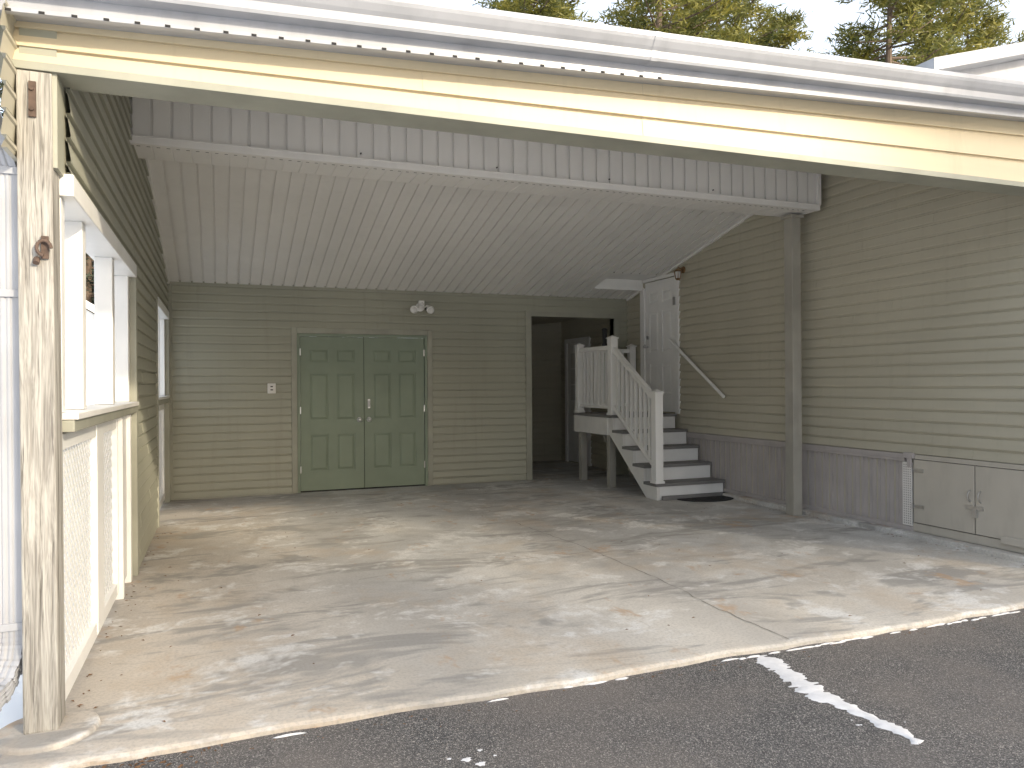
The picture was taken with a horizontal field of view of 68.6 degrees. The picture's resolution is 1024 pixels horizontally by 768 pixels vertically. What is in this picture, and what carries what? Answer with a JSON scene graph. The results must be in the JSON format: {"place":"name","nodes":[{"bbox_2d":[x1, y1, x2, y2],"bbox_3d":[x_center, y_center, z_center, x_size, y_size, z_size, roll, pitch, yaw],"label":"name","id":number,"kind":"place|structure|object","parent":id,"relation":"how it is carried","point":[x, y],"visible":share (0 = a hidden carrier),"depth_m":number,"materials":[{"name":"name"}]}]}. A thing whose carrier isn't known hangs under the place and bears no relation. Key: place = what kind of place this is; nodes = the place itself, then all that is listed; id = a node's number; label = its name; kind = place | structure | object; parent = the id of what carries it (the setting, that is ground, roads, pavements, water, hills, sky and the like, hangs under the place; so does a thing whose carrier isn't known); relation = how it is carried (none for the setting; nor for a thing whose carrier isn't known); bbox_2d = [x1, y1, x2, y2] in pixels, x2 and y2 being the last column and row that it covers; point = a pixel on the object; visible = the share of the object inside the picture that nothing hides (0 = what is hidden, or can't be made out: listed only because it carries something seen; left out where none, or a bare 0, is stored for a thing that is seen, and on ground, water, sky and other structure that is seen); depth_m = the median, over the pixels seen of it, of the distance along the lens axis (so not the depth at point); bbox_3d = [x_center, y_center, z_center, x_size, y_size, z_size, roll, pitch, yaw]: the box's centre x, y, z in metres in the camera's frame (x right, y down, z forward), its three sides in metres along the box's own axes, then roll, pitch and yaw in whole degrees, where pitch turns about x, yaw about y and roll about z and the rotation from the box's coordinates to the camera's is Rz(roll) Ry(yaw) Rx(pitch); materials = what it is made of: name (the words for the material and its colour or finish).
{"place":"outdoors","nodes":[
{"label":"outdoors","id":0,"kind":"place"},
{"bbox_2d":[86,301,94,404],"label":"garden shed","id":1,"kind":"structure","parent":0,"point":[90,348],"depth_m":19.38,"materials":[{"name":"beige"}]},
{"bbox_2d":[0,460,1023,767],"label":"concrete slab","id":2,"kind":"structure","parent":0,"point":[376,602],"depth_m":4.85,"materials":[{"name":"grey concrete"}]},
{"bbox_2d":[0,69,100,757],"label":"carport post","id":3,"kind":"object","parent":2,"relation":"on","point":[48,721],"visible":0.88,"depth_m":2.98,"materials":[{"name":"beige wood"}]},
{"bbox_2d":[62,402,138,700],"bbox_3d":[-2.374,0.767,4.310,0.200,1.280,2.518,0,0,-21],"label":"lattice railing","id":4,"kind":"object","parent":2,"relation":"on","point":[99,552],"visible":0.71,"depth_m":4.05,"materials":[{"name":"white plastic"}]},
{"bbox_2d":[297,333,427,492],"bbox_3d":[-1.980,0.371,10.044,1.728,2.065,0.078,0,0,-21],"label":"frame","id":5,"kind":"object","parent":2,"relation":"on","point":[372,336],"visible":1,"depth_m":10.03,"materials":[{"name":"green wood"}]},
{"bbox_2d":[300,336,363,490],"bbox_3d":[-2.370,0.384,9.906,0.819,2.006,0.052,0,0,-21],"label":"leaf","id":6,"kind":"object","parent":5,"relation":"attached to","point":[332,411],"visible":1,"depth_m":9.88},
{"bbox_2d":[300,348,424,467],"bbox_3d":[-1.962,0.344,9.999,1.670,1.620,0.078,0,0,-21],"label":"hardware","id":7,"kind":"object","parent":5,"relation":"attached to","point":[359,419],"visible":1,"depth_m":10.00,"materials":[{"name":"metal"}]},
{"bbox_2d":[301,337,424,492],"bbox_3d":[-1.986,0.389,10.062,1.658,2.030,0.040,0,0,-21],"label":"gap","id":8,"kind":"object","parent":5,"relation":"attached to","point":[364,470],"visible":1,"depth_m":10.05,"materials":[{"name":"black"}]},
{"bbox_2d":[364,337,424,487],"bbox_3d":[-1.599,0.378,10.206,0.819,2.006,0.052,0,0,-21],"label":"leaf","id":9,"kind":"object","parent":5,"relation":"attached to","point":[394,455],"visible":1,"depth_m":10.18,"materials":[{"name":"green wood"}]},
{"bbox_2d":[170,482,787,638],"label":"cracks","id":10,"kind":"object","parent":2,"relation":"on","point":[527,558],"visible":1,"depth_m":6.03,"materials":[{"name":"grey concrete"}]},
{"bbox_2d":[0,0,1023,575],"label":"carport","id":11,"kind":"object","parent":2,"relation":"on","point":[232,214],"visible":0.98,"depth_m":6.80,"materials":[{"name":"beige wood"}]},
{"bbox_2d":[0,114,21,711],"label":"downspout","id":12,"kind":"object","parent":11,"relation":"attached to","point":[10,599],"visible":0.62,"depth_m":2.99,"materials":[{"name":"white metal"}]},
{"bbox_2d":[159,396,169,509],"bbox_3d":[-3.883,0.757,8.199,0.180,1.240,1.656,0,0,-21],"label":"lattice railing","id":13,"kind":"object","parent":11,"relation":"attached to","point":[161,459],"visible":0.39,"depth_m":8.84,"materials":[{"name":"white wood"}]},
{"bbox_2d":[267,383,275,393],"bbox_3d":[-3.063,0.056,9.570,0.100,0.130,0.035,0,0,-21],"label":"electrical outlet","id":14,"kind":"object","parent":11,"relation":"attached to","point":[271,388],"visible":1,"depth_m":9.56,"materials":[{"name":"white plastic"}]},
{"bbox_2d":[291,328,432,493],"bbox_3d":[-1.969,0.336,10.015,1.868,2.135,0.040,0,0,-21],"label":"casing","id":15,"kind":"object","parent":11,"relation":"attached to","point":[295,331],"visible":1,"depth_m":9.92,"materials":[{"name":"beige wood"}]},
{"bbox_2d":[410,300,433,313],"bbox_3d":[-1.234,-1.040,10.201,0.334,0.182,0.187,0,0,-21],"label":"flood light","id":16,"kind":"object","parent":11,"relation":"attached to","point":[419,306],"visible":1,"depth_m":10.17,"materials":[{"name":"white plastic"}]},
{"bbox_2d":[0,0,1023,121],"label":"rain gutter","id":17,"kind":"object","parent":11,"relation":"attached to","point":[436,32],"visible":1,"depth_m":3.59,"materials":[{"name":"white metal"}]},
{"bbox_2d":[565,336,591,465],"bbox_3d":[1.142,0.292,13.045,0.040,2.180,0.960,0,0,-21],"label":"casing","id":18,"kind":"object","parent":11,"relation":"attached to","point":[578,340],"visible":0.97,"depth_m":13.41,"materials":[{"name":"white wood"}]},
{"bbox_2d":[567,342,587,463],"bbox_3d":[1.151,0.322,13.049,0.020,2.080,0.800,0,0,-21],"label":"leaf","id":19,"kind":"object","parent":18,"relation":"attached to","point":[573,445],"visible":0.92,"depth_m":13.28,"materials":[{"name":"white wood"}]},
{"bbox_2d":[573,411,724,500],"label":"entry stairs","id":20,"kind":"structure","parent":2,"relation":"on","point":[679,470],"depth_m":9.61,"materials":[{"name":"white paint"},{"name":"dark gray rubber treads"}]},
{"bbox_2d":[574,328,664,483],"bbox_3d":[1.755,0.211,10.068,0.989,1.946,2.194,0,0,-21],"label":"stair railing","id":21,"kind":"object","parent":20,"relation":"on","point":[611,397],"visible":1,"depth_m":9.79,"materials":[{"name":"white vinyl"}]},
{"bbox_2d":[677,496,733,501],"bbox_3d":[2.369,1.363,8.906,0.760,0.016,0.300,0,0,-21],"label":"door mat","id":22,"kind":"object","parent":2,"relation":"on","point":[712,499],"depth_m":8.85,"materials":[{"name":"black rubber"}]},
{"bbox_2d":[561,174,1022,553],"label":"wall","id":23,"kind":"structure","parent":2,"relation":"on","point":[570,328],"depth_m":8.52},
{"bbox_2d":[571,353,574,399],"bbox_3d":[1.136,-0.128,13.044,0.005,0.820,0.500,0,0,-21],"label":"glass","id":24,"kind":"object","parent":23,"relation":"attached to","point":[572,376],"visible":0.32,"depth_m":13.19,"materials":[{"name":"black glass"}]},
{"bbox_2d":[640,273,680,413],"bbox_3d":[2.088,-0.557,10.609,0.047,1.925,0.990,0,0,-21],"label":"casing","id":25,"kind":"object","parent":23,"relation":"attached to","point":[643,350],"visible":0.56,"depth_m":10.22,"materials":[{"name":"white wood"}]},
{"bbox_2d":[643,297,675,348],"bbox_3d":[2.064,-0.849,10.550,0.090,0.670,0.774,0,0,-21],"label":"door hardware","id":26,"kind":"object","parent":25,"relation":"attached to","point":[673,303],"visible":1,"depth_m":10.25,"materials":[{"name":"metal"}]},
{"bbox_2d":[645,277,674,411],"bbox_3d":[2.117,-0.540,10.610,0.052,1.850,0.782,0,0,-21],"label":"leaf","id":27,"kind":"object","parent":25,"relation":"attached to","point":[660,331],"visible":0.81,"depth_m":10.57,"materials":[{"name":"white wood"}]},
{"bbox_2d":[561,174,1023,470],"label":"carport side siding","id":28,"kind":"object","parent":23,"relation":"attached to","point":[912,318],"visible":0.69,"depth_m":7.17,"materials":[{"name":"beige plastic"}]},
{"bbox_2d":[674,267,684,279],"bbox_3d":[2.224,-1.478,10.016,0.150,0.185,0.120,0,0,-21],"label":"wall lantern","id":29,"kind":"object","parent":28,"relation":"attached to","point":[677,272],"depth_m":9.99,"materials":[{"name":"white glass"}]},
{"bbox_2d":[668,338,724,397],"bbox_3d":[2.392,-0.227,9.734,0.096,0.804,1.224,0,0,-21],"label":"wall handrail","id":30,"kind":"object","parent":28,"relation":"attached to","point":[701,373],"depth_m":9.65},
{"bbox_2d":[686,437,909,525],"bbox_3d":[2.959,0.989,8.439,0.016,0.640,3.600,0,0,-21],"label":"skirting","id":31,"kind":"object","parent":23,"relation":"attached to","point":[751,456],"visible":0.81,"depth_m":7.80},
{"bbox_2d":[902,461,913,525],"bbox_3d":[3.581,0.990,6.792,0.017,0.570,0.100,0,0,-21],"label":"skirting vent mesh","id":32,"kind":"object","parent":31,"relation":"attached to","point":[909,498],"visible":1,"depth_m":6.79,"materials":[{"name":"grey metal"}]},
{"bbox_2d":[903,464,910,523],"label":"vent holes","id":33,"kind":"object","parent":32,"relation":"in","point":[906,492],"visible":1,"depth_m":6.79,"materials":[{"name":"grey metal"}]},
{"bbox_2d":[686,432,912,530],"bbox_3d":[2.930,0.979,8.460,0.030,0.689,3.700,0,0,-21],"label":"skirting rail","id":34,"kind":"object","parent":23,"relation":"attached to","point":[851,451],"visible":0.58,"depth_m":7.75,"materials":[{"name":"grey wood"}]},
{"bbox_2d":[903,452,915,466],"bbox_3d":[3.578,0.680,6.757,0.050,0.130,0.095,0,0,-21],"label":"corner bracket","id":35,"kind":"object","parent":23,"relation":"attached to","point":[909,456],"visible":1,"depth_m":6.74,"materials":[{"name":"grey metal"}]},
{"bbox_2d":[911,468,983,517],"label":"hinges and latch","id":36,"kind":"object","parent":23,"relation":"attached to","point":[975,509],"visible":1,"depth_m":6.19,"materials":[{"name":"metal"}]},
{"bbox_2d":[781,214,803,515],"bbox_3d":[2.945,-0.196,7.868,0.165,3.131,0.160,0,0,-21],"label":"carport post","id":37,"kind":"object","parent":2,"relation":"on","point":[792,295],"visible":1,"depth_m":7.82,"materials":[{"name":"beige wood"}]},
{"bbox_2d":[722,493,1023,562],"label":"base sill","id":38,"kind":"structure","parent":2,"relation":"on","point":[984,550],"depth_m":6.75,"materials":[{"name":"concrete"}]},
{"bbox_2d":[913,454,1023,553],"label":"frame","id":39,"kind":"object","parent":38,"relation":"on","point":[964,536],"visible":1,"depth_m":6.24,"materials":[{"name":"grey wood"}]},
{"bbox_2d":[914,454,1023,538],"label":"gap","id":40,"kind":"object","parent":39,"relation":"attached to","point":[966,464],"visible":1,"depth_m":6.27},
{"bbox_2d":[914,459,1023,539],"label":"cabinet doors","id":41,"kind":"object","parent":39,"relation":"attached to","point":[941,489],"visible":0.99,"depth_m":6.21,"materials":[{"name":"grey wood"}]},
{"bbox_2d":[1001,536,1023,547],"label":"block","id":42,"kind":"structure","parent":39,"relation":"attached to","point":[1012,541],"depth_m":5.86,"materials":[{"name":"grey concrete"}]},
{"bbox_2d":[0,0,1023,337],"label":"sky","id":43,"kind":"structure","parent":0,"point":[826,15],"materials":[{"name":"white"}]},
{"bbox_2d":[84,608,1023,767],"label":"asphalt driveway","id":44,"kind":"structure","parent":0,"point":[951,695],"depth_m":3.15,"materials":[{"name":"grey asphalt"}]},
{"bbox_2d":[71,489,1023,767],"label":"leaf litter","id":45,"kind":"object","parent":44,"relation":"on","point":[313,663],"visible":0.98,"depth_m":3.24,"materials":[{"name":"brown plant"}]},
{"bbox_2d":[274,611,1019,765],"bbox_3d":[1.233,1.415,3.690,7.074,0.019,0.743,0,0,-21],"label":"snow patch","id":46,"kind":"object","parent":44,"relation":"on","point":[468,759],"visible":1,"depth_m":3.89,"materials":[{"name":"white snow"}]},
{"bbox_2d":[756,655,923,744],"bbox_3d":[1.453,1.417,3.426,0.482,0.020,1.005,0,0,-21],"label":"snow patch","id":47,"kind":"object","parent":44,"relation":"on","point":[811,689],"visible":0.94,"depth_m":3.41,"materials":[{"name":"white snow"}]},
{"label":"snowy ground","id":48,"kind":"structure","parent":0,"visible":0},
{"bbox_2d":[0,81,4,116],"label":"pine tree","id":49,"kind":"object","parent":48,"relation":"on","point":[1,87],"depth_m":27.81,"materials":[{"name":"green plant"}]},
{"bbox_2d":[0,453,81,728],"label":"snow bank","id":50,"kind":"structure","parent":48,"relation":"on","point":[11,710],"depth_m":3.38,"materials":[{"name":"white snow"}]},
{"bbox_2d":[86,253,93,313],"bbox_3d":[-15.362,-5.266,27.392,6.489,13.535,7.490,0,0,4],"label":"pine tree","id":51,"kind":"object","parent":48,"relation":"on","point":[89,279],"visible":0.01,"depth_m":27.24,"materials":[{"name":"green plant"}]},
{"bbox_2d":[472,0,558,16],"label":"pine tree","id":52,"kind":"object","parent":48,"relation":"on","point":[517,6],"visible":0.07,"depth_m":26.33,"materials":[{"name":"green plant"}]},
{"bbox_2d":[526,0,572,19],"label":"pine tree","id":53,"kind":"object","parent":48,"relation":"on","point":[557,10],"depth_m":31.33,"materials":[{"name":"green plant"}]},
{"bbox_2d":[534,0,587,19],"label":"pine tree","id":54,"kind":"object","parent":48,"relation":"on","point":[567,3],"visible":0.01,"depth_m":36.50,"materials":[{"name":"green plant"}]},
{"bbox_2d":[565,0,758,43],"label":"pine tree","id":55,"kind":"object","parent":48,"relation":"on","point":[642,21],"visible":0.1,"depth_m":23.05,"materials":[{"name":"green plant"}]},
{"bbox_2d":[653,0,765,44],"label":"pine tree","id":56,"kind":"object","parent":48,"relation":"on","point":[710,33],"visible":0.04,"depth_m":28.48,"materials":[{"name":"green plant"}]},
{"bbox_2d":[662,0,805,46],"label":"pine tree","id":57,"kind":"object","parent":48,"relation":"on","point":[770,33],"visible":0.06,"depth_m":33.24,"materials":[{"name":"green plant"}]},
{"bbox_2d":[751,2,825,53],"bbox_3d":[13.667,-8.771,37.152,11.194,20.141,10.457,0,0,-40],"label":"pine tree","id":58,"kind":"object","parent":48,"relation":"on","point":[784,40],"visible":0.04,"depth_m":36.46,"materials":[{"name":"green plant"}]},
{"bbox_2d":[822,0,976,66],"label":"pine tree","id":59,"kind":"object","parent":48,"relation":"on","point":[912,8],"visible":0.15,"depth_m":23.62,"materials":[{"name":"green plant"}]},
{"bbox_2d":[823,0,1023,65],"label":"pine tree","id":60,"kind":"object","parent":48,"relation":"on","point":[961,17],"visible":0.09,"depth_m":26.27,"materials":[{"name":"green plant"}]},
{"bbox_2d":[905,0,1016,60],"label":"pine tree","id":61,"kind":"object","parent":48,"relation":"on","point":[993,26],"visible":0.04,"depth_m":30.18,"materials":[{"name":"green plant"}]},
{"bbox_2d":[915,42,1023,80],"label":"neighbour house","id":62,"kind":"structure","parent":48,"relation":"on","point":[1004,61],"depth_m":12.43,"materials":[{"name":"white"}]}
]}

